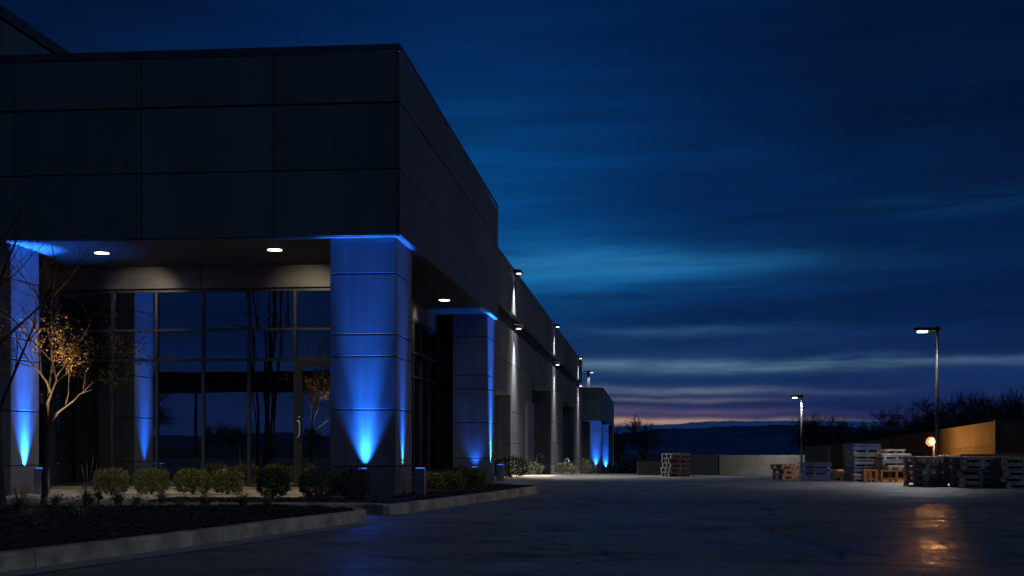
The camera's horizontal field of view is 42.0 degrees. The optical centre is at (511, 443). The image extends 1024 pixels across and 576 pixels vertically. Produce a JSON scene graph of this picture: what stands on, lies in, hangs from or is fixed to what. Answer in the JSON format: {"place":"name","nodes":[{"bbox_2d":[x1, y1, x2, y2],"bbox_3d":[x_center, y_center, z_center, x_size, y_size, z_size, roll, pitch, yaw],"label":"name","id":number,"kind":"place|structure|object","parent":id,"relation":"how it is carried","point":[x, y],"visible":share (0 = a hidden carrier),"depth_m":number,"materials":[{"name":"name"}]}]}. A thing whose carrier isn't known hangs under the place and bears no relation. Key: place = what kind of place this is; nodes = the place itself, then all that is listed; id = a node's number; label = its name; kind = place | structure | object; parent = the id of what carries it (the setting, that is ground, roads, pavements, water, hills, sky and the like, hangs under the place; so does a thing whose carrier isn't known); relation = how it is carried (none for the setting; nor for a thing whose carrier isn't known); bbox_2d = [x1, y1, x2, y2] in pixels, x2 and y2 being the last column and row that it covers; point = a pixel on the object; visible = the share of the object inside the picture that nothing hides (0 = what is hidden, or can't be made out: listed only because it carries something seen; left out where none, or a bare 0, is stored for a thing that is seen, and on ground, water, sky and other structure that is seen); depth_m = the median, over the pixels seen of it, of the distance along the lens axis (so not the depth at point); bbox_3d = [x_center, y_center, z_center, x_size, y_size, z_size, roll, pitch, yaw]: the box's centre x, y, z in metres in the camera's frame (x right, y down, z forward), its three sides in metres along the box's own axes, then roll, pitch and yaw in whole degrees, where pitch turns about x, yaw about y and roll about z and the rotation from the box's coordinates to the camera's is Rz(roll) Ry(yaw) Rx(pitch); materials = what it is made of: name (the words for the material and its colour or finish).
{"place":"outdoors","nodes":[
{"label":"outdoors","id":0,"kind":"place"},
{"bbox_2d":[2,482,37,510],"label":"ornamental grass","id":1,"kind":"object","parent":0,"point":[19,503],"depth_m":15.35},
{"bbox_2d":[16,500,48,523],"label":"ornamental grass","id":2,"kind":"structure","parent":0,"point":[32,518],"depth_m":13.04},
{"bbox_2d":[42,490,64,505],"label":"ornamental grass","id":3,"kind":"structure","parent":0,"point":[57,498],"depth_m":17.23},
{"bbox_2d":[67,501,88,517],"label":"ornamental grass","id":4,"kind":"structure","parent":0,"point":[82,514],"depth_m":13.96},
{"bbox_2d":[74,458,110,506],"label":"ornamental grass","id":5,"kind":"object","parent":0,"point":[88,500],"depth_m":16.51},
{"bbox_2d":[126,491,145,506],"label":"ornamental grass","id":6,"kind":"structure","parent":0,"point":[135,503],"depth_m":16.80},
{"bbox_2d":[6,489,327,501],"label":"walkway","id":7,"kind":"structure","parent":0,"point":[253,492],"depth_m":22.56,"materials":[{"name":"concrete"}]},
{"bbox_2d":[34,468,49,493],"bbox_3d":[-8.032,0.636,22.776,0.200,0.448,0.212,0,0,6],"label":"uplight","id":8,"kind":"object","parent":7,"relation":"on","point":[37,480],"visible":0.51,"depth_m":22.69,"materials":[{"name":"metal"}]},
{"bbox_2d":[92,466,131,493],"bbox_3d":[-6.797,0.633,22.622,0.696,0.501,0.697,0,0,-29],"label":"shrub","id":9,"kind":"object","parent":7,"relation":"on","point":[100,475],"visible":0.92,"depth_m":22.47,"materials":[{"name":"green plant"}]},
{"bbox_2d":[131,467,171,494],"bbox_3d":[-6.108,0.634,22.619,0.692,0.520,0.693,0,0,-14],"label":"shrub","id":10,"kind":"object","parent":7,"relation":"on","point":[156,480],"visible":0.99,"depth_m":22.47,"materials":[{"name":"green plant"}]},
{"bbox_2d":[173,467,211,494],"bbox_3d":[-5.419,0.636,22.622,0.682,0.518,0.683,0,0,-41],"label":"shrub","id":11,"kind":"object","parent":7,"relation":"on","point":[201,478],"visible":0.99,"depth_m":22.47,"materials":[{"name":"green plant"}]},
{"bbox_2d":[210,466,244,494],"bbox_3d":[-4.820,0.625,22.621,0.617,0.502,0.614,0,0,41],"label":"shrub","id":12,"kind":"object","parent":7,"relation":"on","point":[218,479],"visible":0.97,"depth_m":22.48,"materials":[{"name":"green plant"}]},
{"bbox_2d":[254,466,290,496],"bbox_3d":[-3.728,0.604,20.846,0.610,0.541,0.600,0,0,17],"label":"shrub","id":13,"kind":"object","parent":7,"relation":"on","point":[274,475],"visible":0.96,"depth_m":20.72,"materials":[{"name":"green plant"}]},
{"bbox_2d":[194,489,222,505],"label":"ornamental grass","id":14,"kind":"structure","parent":0,"point":[207,501],"depth_m":16.78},
{"bbox_2d":[232,451,251,505],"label":"ornamental grass","id":15,"kind":"object","parent":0,"point":[244,500],"depth_m":16.94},
{"bbox_2d":[0,0,1023,426],"label":"sky","id":16,"kind":"structure","parent":0,"point":[729,210],"materials":[{"name":"blue"}]},
{"bbox_2d":[21,474,1023,575],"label":"parking lot","id":17,"kind":"structure","parent":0,"point":[647,525],"depth_m":14.22,"materials":[{"name":"asphalt"}]},
{"bbox_2d":[0,5,69,54],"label":"building block","id":18,"kind":"structure","parent":17,"relation":"on","point":[18,36],"depth_m":31.00,"materials":[{"name":"metal"}]},
{"bbox_2d":[0,504,366,571],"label":"kerb","id":19,"kind":"structure","parent":17,"relation":"on","point":[40,556],"depth_m":12.44,"materials":[{"name":"concrete"}]},
{"bbox_2d":[0,503,354,551],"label":"mulch","id":20,"kind":"object","parent":19,"relation":"on","point":[57,525],"visible":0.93,"depth_m":13.92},
{"bbox_2d":[0,114,158,508],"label":"young tree","id":21,"kind":"object","parent":20,"relation":"on","point":[3,501],"visible":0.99,"depth_m":16.09,"materials":[{"name":"brown plant"}]},
{"bbox_2d":[0,209,172,505],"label":"young tree","id":22,"kind":"object","parent":20,"relation":"on","point":[44,480],"visible":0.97,"depth_m":17.96,"materials":[{"name":"brown plant"}]},
{"bbox_2d":[105,486,131,504],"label":"ornamental grass","id":23,"kind":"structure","parent":20,"relation":"on","point":[119,497],"depth_m":17.52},
{"bbox_2d":[6,494,293,505],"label":"fallen leaves","id":24,"kind":"object","parent":20,"relation":"on","point":[72,499],"visible":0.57,"depth_m":17.93,"materials":[{"name":"brown plant"}]},
{"bbox_2d":[0,522,379,575],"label":"gutter","id":25,"kind":"object","parent":17,"relation":"on","point":[34,570],"visible":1,"depth_m":12.23,"materials":[{"name":"concrete"}]},
{"bbox_2d":[0,43,498,495],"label":"office building","id":26,"kind":"structure","parent":17,"relation":"on","point":[348,180],"depth_m":22.38,"materials":[{"name":"concrete"}]},
{"bbox_2d":[37,288,52,488],"bbox_3d":[-8.967,-1.035,24.511,0.120,3.790,2.115,0,0,6],"label":"side window","id":27,"kind":"structure","parent":26,"relation":"in","point":[43,388],"depth_m":25.36,"materials":[{"name":"glass"}]},
{"bbox_2d":[53,288,330,486],"bbox_3d":[-5.906,-1.035,25.347,5.885,3.790,0.120,0,0,6],"label":"storefront window","id":28,"kind":"structure","parent":26,"relation":"in","point":[227,387],"depth_m":25.36,"materials":[{"name":"glass"}]},
{"bbox_2d":[296,361,331,486],"bbox_3d":[-3.583,-0.355,25.032,0.960,2.410,0.143,0,0,6],"label":"door","id":29,"kind":"structure","parent":26,"relation":"in","point":[313,409],"depth_m":25.08,"materials":[{"name":"glass"}]},
{"bbox_2d":[410,319,439,482],"bbox_3d":[-2.487,-0.975,30.242,0.120,3.910,10.525,0,0,6],"label":"side window","id":30,"kind":"structure","parent":26,"relation":"in","point":[425,341],"depth_m":33.53,"materials":[{"name":"glass"}]},
{"bbox_2d":[7,486,536,514],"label":"kerb","id":31,"kind":"structure","parent":17,"relation":"on","point":[402,507],"depth_m":19.43,"materials":[{"name":"concrete"}]},
{"bbox_2d":[148,481,532,503],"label":"mulch","id":32,"kind":"object","parent":17,"relation":"on","point":[489,486],"visible":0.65,"depth_m":20.67,"materials":[{"name":"soil"}]},
{"bbox_2d":[297,467,339,498],"bbox_3d":[-2.962,0.601,20.438,0.694,0.547,0.694,0,0,39],"label":"shrub","id":33,"kind":"object","parent":32,"relation":"on","point":[304,480],"visible":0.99,"depth_m":20.31,"materials":[{"name":"green plant"}]},
{"bbox_2d":[337,466,371,498],"bbox_3d":[-2.413,0.596,20.448,0.561,0.556,0.562,0,0,45],"label":"shrub","id":34,"kind":"object","parent":32,"relation":"on","point":[355,486],"visible":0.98,"depth_m":20.34,"materials":[{"name":"green plant"}]},
{"bbox_2d":[415,468,425,494],"bbox_3d":[-1.531,0.631,22.259,0.170,0.458,0.182,0,0,6],"label":"uplight","id":35,"kind":"object","parent":32,"relation":"on","point":[420,481],"visible":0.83,"depth_m":22.18,"materials":[{"name":"metal"}]},
{"bbox_2d":[414,471,444,489],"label":"shrub","id":36,"kind":"object","parent":32,"relation":"on","point":[432,478],"visible":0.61,"depth_m":24.58,"materials":[{"name":"green plant"}]},
{"bbox_2d":[436,471,467,488],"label":"shrub","id":37,"kind":"object","parent":32,"relation":"on","point":[450,480],"visible":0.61,"depth_m":25.15,"materials":[{"name":"green plant"}]},
{"bbox_2d":[455,467,486,485],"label":"shrub","id":38,"kind":"object","parent":32,"relation":"on","point":[478,474],"visible":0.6,"depth_m":26.71,"materials":[{"name":"green plant"}]},
{"bbox_2d":[368,493,540,515],"bbox_3d":[-0.537,0.991,22.483,0.643,0.006,8.458,0,0,19],"label":"gutter","id":39,"kind":"object","parent":17,"relation":"on","point":[455,506],"visible":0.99,"depth_m":21.02,"materials":[{"name":"concrete"}]},
{"bbox_2d":[495,455,528,477],"bbox_3d":[-0.043,0.683,38.690,1.110,0.768,1.166,0,0,-9],"label":"plant","id":40,"kind":"object","parent":17,"relation":"on","point":[510,472],"visible":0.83,"depth_m":38.56,"materials":[{"name":"green plant"}]},
{"bbox_2d":[555,461,576,473],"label":"plant","id":41,"kind":"object","parent":17,"relation":"on","point":[565,471],"visible":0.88,"depth_m":62.71,"materials":[{"name":"green plant"}]},
{"bbox_2d":[637,461,664,474],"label":"concrete wall","id":42,"kind":"structure","parent":17,"relation":"on","point":[648,468],"depth_m":57.00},
{"bbox_2d":[661,472,689,476],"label":"pallet","id":43,"kind":"object","parent":17,"relation":"on","point":[673,474],"visible":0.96,"depth_m":40.59,"materials":[{"name":"brown wood"}]},
{"bbox_2d":[661,467,689,471],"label":"pallet","id":44,"kind":"object","parent":43,"relation":"on","point":[675,469],"visible":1,"depth_m":40.56,"materials":[{"name":"brown wood"}]},
{"bbox_2d":[662,463,690,466],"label":"pallet","id":45,"kind":"object","parent":44,"relation":"on","point":[676,464],"visible":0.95,"depth_m":40.59,"materials":[{"name":"brown wood"}]},
{"bbox_2d":[662,458,689,462],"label":"pallet","id":46,"kind":"object","parent":45,"relation":"on","point":[676,460],"visible":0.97,"depth_m":40.59,"materials":[{"name":"brown wood"}]},
{"bbox_2d":[662,453,690,457],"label":"pallet","id":47,"kind":"object","parent":46,"relation":"on","point":[676,455],"visible":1,"depth_m":40.62,"materials":[{"name":"brown wood"}]},
{"bbox_2d":[686,455,717,474],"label":"concrete wall","id":48,"kind":"structure","parent":17,"relation":"on","point":[704,464],"depth_m":56.00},
{"bbox_2d":[717,454,804,474],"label":"concrete wall","id":49,"kind":"structure","parent":17,"relation":"on","point":[743,464],"depth_m":56.36,"materials":[{"name":"concrete"}]},
{"bbox_2d":[772,474,799,478],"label":"pallet","id":50,"kind":"object","parent":17,"relation":"on","point":[787,476],"visible":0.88,"depth_m":37.57,"materials":[{"name":"brown wood"}]},
{"bbox_2d":[772,469,800,473],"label":"pallet","id":51,"kind":"object","parent":50,"relation":"on","point":[788,471],"visible":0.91,"depth_m":37.61,"materials":[{"name":"brown wood"}]},
{"bbox_2d":[770,464,799,468],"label":"pallet","id":52,"kind":"object","parent":51,"relation":"on","point":[785,466],"visible":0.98,"depth_m":37.60,"materials":[{"name":"brown wood"}]},
{"bbox_2d":[791,395,802,474],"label":"street lamp","id":53,"kind":"object","parent":17,"relation":"on","point":[801,447],"visible":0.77,"depth_m":55.97,"materials":[{"name":"metal"}]},
{"bbox_2d":[798,474,830,480],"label":"pallet","id":54,"kind":"object","parent":17,"relation":"on","point":[802,477],"visible":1,"depth_m":35.90,"materials":[{"name":"blue wood"}]},
{"bbox_2d":[799,468,830,474],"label":"pallet","id":55,"kind":"object","parent":54,"relation":"on","point":[815,471],"visible":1,"depth_m":35.89,"materials":[{"name":"blue wood"}]},
{"bbox_2d":[799,462,831,467],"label":"pallet","id":56,"kind":"object","parent":55,"relation":"on","point":[816,464],"visible":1,"depth_m":35.90,"materials":[{"name":"blue wood"}]},
{"bbox_2d":[805,445,830,473],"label":"concrete wall","id":57,"kind":"structure","parent":17,"relation":"on","point":[818,453],"depth_m":48.85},
{"bbox_2d":[829,471,844,479],"bbox_3d":[8.975,0.877,36.720,0.440,0.236,0.608,0,0,-6],"label":"sheet bundle","id":58,"kind":"object","parent":17,"relation":"on","point":[836,475],"visible":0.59,"depth_m":36.43,"materials":[{"name":"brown wood"}]},
{"bbox_2d":[831,438,890,477],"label":"concrete wall","id":59,"kind":"structure","parent":17,"relation":"on","point":[837,457],"depth_m":44.35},
{"bbox_2d":[842,473,879,480],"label":"pallet","id":60,"kind":"object","parent":17,"relation":"on","point":[852,477],"visible":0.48,"depth_m":35.51,"materials":[{"name":"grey wood"}]},
{"bbox_2d":[843,466,880,473],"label":"pallet","id":61,"kind":"object","parent":60,"relation":"on","point":[853,469],"visible":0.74,"depth_m":35.41,"materials":[{"name":"grey wood"}]},
{"bbox_2d":[844,459,877,465],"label":"pallet","id":62,"kind":"object","parent":61,"relation":"on","point":[859,462],"visible":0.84,"depth_m":35.40,"materials":[{"name":"grey wood"}]},
{"bbox_2d":[843,452,880,458],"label":"pallet","id":63,"kind":"object","parent":62,"relation":"on","point":[860,455],"visible":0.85,"depth_m":35.37,"materials":[{"name":"grey wood"}]},
{"bbox_2d":[842,444,880,451],"bbox_3d":[9.365,0.115,35.704,0.816,0.217,0.736,0,0,-9],"label":"pallet","id":64,"kind":"object","parent":63,"relation":"on","point":[862,448],"visible":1,"depth_m":35.39,"materials":[{"name":"grey wood"}]},
{"bbox_2d":[862,469,877,481],"bbox_3d":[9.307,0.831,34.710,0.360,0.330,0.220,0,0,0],"label":"pallet","id":65,"kind":"object","parent":17,"relation":"on","point":[869,478],"visible":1,"depth_m":34.60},
{"bbox_2d":[878,470,912,481],"bbox_3d":[10.032,0.841,35.077,0.860,0.310,0.500,0,0,-5],"label":"pallet","id":66,"kind":"object","parent":17,"relation":"on","point":[890,478],"visible":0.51,"depth_m":34.83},
{"bbox_2d":[880,465,912,469],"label":"pallet","id":67,"kind":"object","parent":66,"relation":"on","point":[892,467],"visible":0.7,"depth_m":34.85,"materials":[{"name":"grey wood"}]},
{"bbox_2d":[875,459,910,464],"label":"pallet","id":68,"kind":"object","parent":67,"relation":"on","point":[888,461],"visible":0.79,"depth_m":34.84,"materials":[{"name":"grey wood"}]},
{"bbox_2d":[876,453,911,458],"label":"pallet","id":69,"kind":"object","parent":68,"relation":"on","point":[890,455],"visible":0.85,"depth_m":34.85,"materials":[{"name":"grey wood"}]},
{"bbox_2d":[903,480,941,486],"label":"pallet","id":70,"kind":"object","parent":17,"relation":"on","point":[925,483],"visible":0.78,"depth_m":31.14,"materials":[{"name":"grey wood"}]},
{"bbox_2d":[905,474,944,480],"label":"pallet","id":71,"kind":"object","parent":70,"relation":"on","point":[927,477],"visible":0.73,"depth_m":31.12,"materials":[{"name":"grey wood"}]},
{"bbox_2d":[903,468,944,474],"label":"pallet","id":72,"kind":"object","parent":71,"relation":"on","point":[923,471],"visible":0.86,"depth_m":31.16,"materials":[{"name":"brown wood"}]},
{"bbox_2d":[904,462,951,468],"bbox_3d":[9.838,0.507,31.381,0.860,0.138,0.836,0,0,-22],"label":"pallet","id":73,"kind":"object","parent":72,"relation":"on","point":[939,465],"visible":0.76,"depth_m":31.17,"materials":[{"name":"grey wood"}]},
{"bbox_2d":[903,456,952,462],"bbox_3d":[9.790,0.367,31.355,0.860,0.138,0.825,0,0,-18],"label":"pallet","id":74,"kind":"object","parent":73,"relation":"on","point":[929,459],"visible":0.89,"depth_m":31.13,"materials":[{"name":"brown wood"}]},
{"bbox_2d":[914,326,939,472],"bbox_3d":[10.351,-0.956,33.100,0.683,3.913,0.280,0,0,0],"label":"street lamp","id":75,"kind":"object","parent":17,"relation":"on","point":[936,329],"visible":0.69,"depth_m":33.07,"materials":[{"name":"metal"}]},
{"bbox_2d":[891,421,993,478],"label":"concrete wall","id":76,"kind":"structure","parent":17,"relation":"on","point":[973,439],"depth_m":36.48,"materials":[{"name":"concrete"}]},
{"bbox_2d":[942,481,996,487],"bbox_3d":[10.534,0.927,30.599,0.980,0.138,0.950,0,0,-8],"label":"pallet","id":77,"kind":"object","parent":17,"relation":"on","point":[967,484],"visible":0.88,"depth_m":30.19,"materials":[{"name":"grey wood"}]},
{"bbox_2d":[944,475,999,481],"bbox_3d":[10.578,0.787,30.602,0.980,0.138,0.953,0,0,-5],"label":"pallet","id":78,"kind":"object","parent":77,"relation":"on","point":[974,478],"visible":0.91,"depth_m":30.17,"materials":[{"name":"grey wood"}]},
{"bbox_2d":[944,469,996,474],"bbox_3d":[10.568,0.647,30.636,0.980,0.138,0.953,0,0,-2],"label":"pallet","id":79,"kind":"object","parent":78,"relation":"on","point":[968,472],"visible":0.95,"depth_m":30.23,"materials":[{"name":"grey wood"}]},
{"bbox_2d":[943,463,995,468],"bbox_3d":[10.559,0.507,30.584,0.980,0.138,0.953,0,0,-10],"label":"pallet","id":80,"kind":"object","parent":79,"relation":"on","point":[971,466],"visible":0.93,"depth_m":30.17,"materials":[{"name":"grey wood"}]},
{"bbox_2d":[943,457,994,462],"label":"pallet","id":81,"kind":"object","parent":80,"relation":"on","point":[970,459],"visible":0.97,"depth_m":30.18,"materials":[{"name":"grey wood"}]},
{"bbox_2d":[960,454,1023,455],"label":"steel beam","id":82,"kind":"structure","parent":81,"relation":"on","point":[991,454],"depth_m":30.30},
{"bbox_2d":[988,482,1023,487],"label":"pallet","id":83,"kind":"object","parent":17,"relation":"on","point":[1010,484],"visible":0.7,"depth_m":29.80,"materials":[{"name":"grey wood"}]},
{"bbox_2d":[990,475,1023,481],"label":"pallet","id":84,"kind":"object","parent":83,"relation":"on","point":[1002,478],"visible":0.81,"depth_m":29.79,"materials":[{"name":"grey wood"}]},
{"bbox_2d":[988,469,1023,475],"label":"pallet","id":85,"kind":"object","parent":84,"relation":"on","point":[1010,472],"visible":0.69,"depth_m":29.78,"materials":[{"name":"grey wood"}]},
{"bbox_2d":[991,463,1023,469],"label":"pallet","id":86,"kind":"object","parent":85,"relation":"on","point":[1011,466],"visible":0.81,"depth_m":29.77,"materials":[{"name":"grey wood"}]},
{"bbox_2d":[991,457,1023,462],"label":"pallet","id":87,"kind":"object","parent":86,"relation":"on","point":[1009,460],"visible":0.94,"depth_m":29.80,"materials":[{"name":"grey wood"}]},
{"bbox_2d":[993,420,1023,467],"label":"concrete wall","id":88,"kind":"structure","parent":17,"relation":"on","point":[1008,437],"depth_m":34.85,"materials":[{"name":"concrete"}]},
{"bbox_2d":[490,474,573,484],"bbox_3d":[2.517,1.504,60.488,1.400,1.028,59.110,0,0,6],"label":"concrete apron","id":89,"kind":"object","parent":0,"point":[526,480],"visible":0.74,"depth_m":36.91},
{"bbox_2d":[497,464,503,480],"bbox_3d":[-0.305,0.786,35.181,0.190,0.488,0.202,0,0,6],"label":"uplight","id":90,"kind":"object","parent":89,"relation":"on","point":[500,472],"visible":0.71,"depth_m":35.09,"materials":[{"name":"metal"}]},
{"bbox_2d":[516,460,544,474],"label":"plant","id":91,"kind":"object","parent":89,"relation":"on","point":[538,467],"visible":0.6,"depth_m":43.53,"materials":[{"name":"green plant"}]},
{"bbox_2d":[613,454,710,473],"bbox_3d":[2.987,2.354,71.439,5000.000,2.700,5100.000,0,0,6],"label":"ground","id":92,"kind":"structure","parent":0,"point":[651,457],"depth_m":334.46,"materials":[{"name":"soil"}]},
{"bbox_2d":[440,247,581,475],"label":"warehouse building","id":93,"kind":"structure","parent":92,"relation":"on","point":[538,401],"depth_m":48.70,"materials":[{"name":"concrete"}]},
{"bbox_2d":[580,388,613,473],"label":"entrance block","id":94,"kind":"structure","parent":92,"relation":"on","point":[597,417],"depth_m":92.06,"materials":[{"name":"concrete"}]},
{"bbox_2d":[602,424,631,463],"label":"bare tree","id":95,"kind":"object","parent":92,"relation":"on","point":[617,447],"visible":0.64,"depth_m":139.38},
{"bbox_2d":[609,458,652,473],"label":"undergrowth","id":96,"kind":"object","parent":92,"relation":"on","point":[621,468],"visible":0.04,"depth_m":111.72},
{"bbox_2d":[617,413,667,461],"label":"bare tree","id":97,"kind":"object","parent":92,"relation":"on","point":[645,443],"visible":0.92,"depth_m":149.48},
{"bbox_2d":[784,411,854,451],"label":"bare tree","id":98,"kind":"object","parent":92,"relation":"on","point":[804,431],"visible":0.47,"depth_m":119.55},
{"bbox_2d":[788,411,862,452],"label":"bare tree","id":99,"kind":"object","parent":92,"relation":"on","point":[842,438],"visible":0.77,"depth_m":117.38,"materials":[{"name":"plant"}]},
{"bbox_2d":[836,417,871,441],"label":"bare tree","id":100,"kind":"object","parent":92,"relation":"on","point":[854,440],"visible":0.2,"depth_m":121.10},
{"bbox_2d":[855,417,898,440],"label":"bare tree","id":101,"kind":"object","parent":92,"relation":"on","point":[865,427],"visible":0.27,"depth_m":125.08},
{"bbox_2d":[865,404,923,439],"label":"bare tree","id":102,"kind":"object","parent":92,"relation":"on","point":[890,424],"visible":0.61,"depth_m":119.58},
{"bbox_2d":[895,403,948,433],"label":"bare tree","id":103,"kind":"object","parent":92,"relation":"on","point":[913,425],"visible":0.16,"depth_m":117.78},
{"bbox_2d":[903,390,990,434],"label":"bare tree","id":104,"kind":"object","parent":92,"relation":"on","point":[929,426],"visible":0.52,"depth_m":112.03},
{"bbox_2d":[941,385,1012,428],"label":"bare tree","id":105,"kind":"object","parent":92,"relation":"on","point":[967,414],"visible":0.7,"depth_m":109.83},
{"bbox_2d":[956,387,1023,421],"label":"bare tree","id":106,"kind":"object","parent":92,"relation":"on","point":[1008,393],"visible":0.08,"depth_m":113.91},
{"bbox_2d":[959,386,1023,423],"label":"bare tree","id":107,"kind":"object","parent":92,"relation":"on","point":[1011,408],"visible":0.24,"depth_m":111.62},
{"bbox_2d":[975,386,1023,421],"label":"bare tree","id":108,"kind":"object","parent":92,"relation":"on","point":[1019,415],"visible":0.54,"depth_m":111.44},
{"bbox_2d":[613,425,897,454],"bbox_3d":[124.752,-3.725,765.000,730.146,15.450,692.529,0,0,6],"label":"wooded hill","id":109,"kind":"structure","parent":0,"point":[750,440],"depth_m":579.53,"materials":[{"name":"black plant"}]},
{"bbox_2d":[603,421,941,433],"bbox_3d":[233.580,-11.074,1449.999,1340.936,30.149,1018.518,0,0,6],"label":"hills","id":110,"kind":"structure","parent":0,"point":[706,424],"depth_m":1373.05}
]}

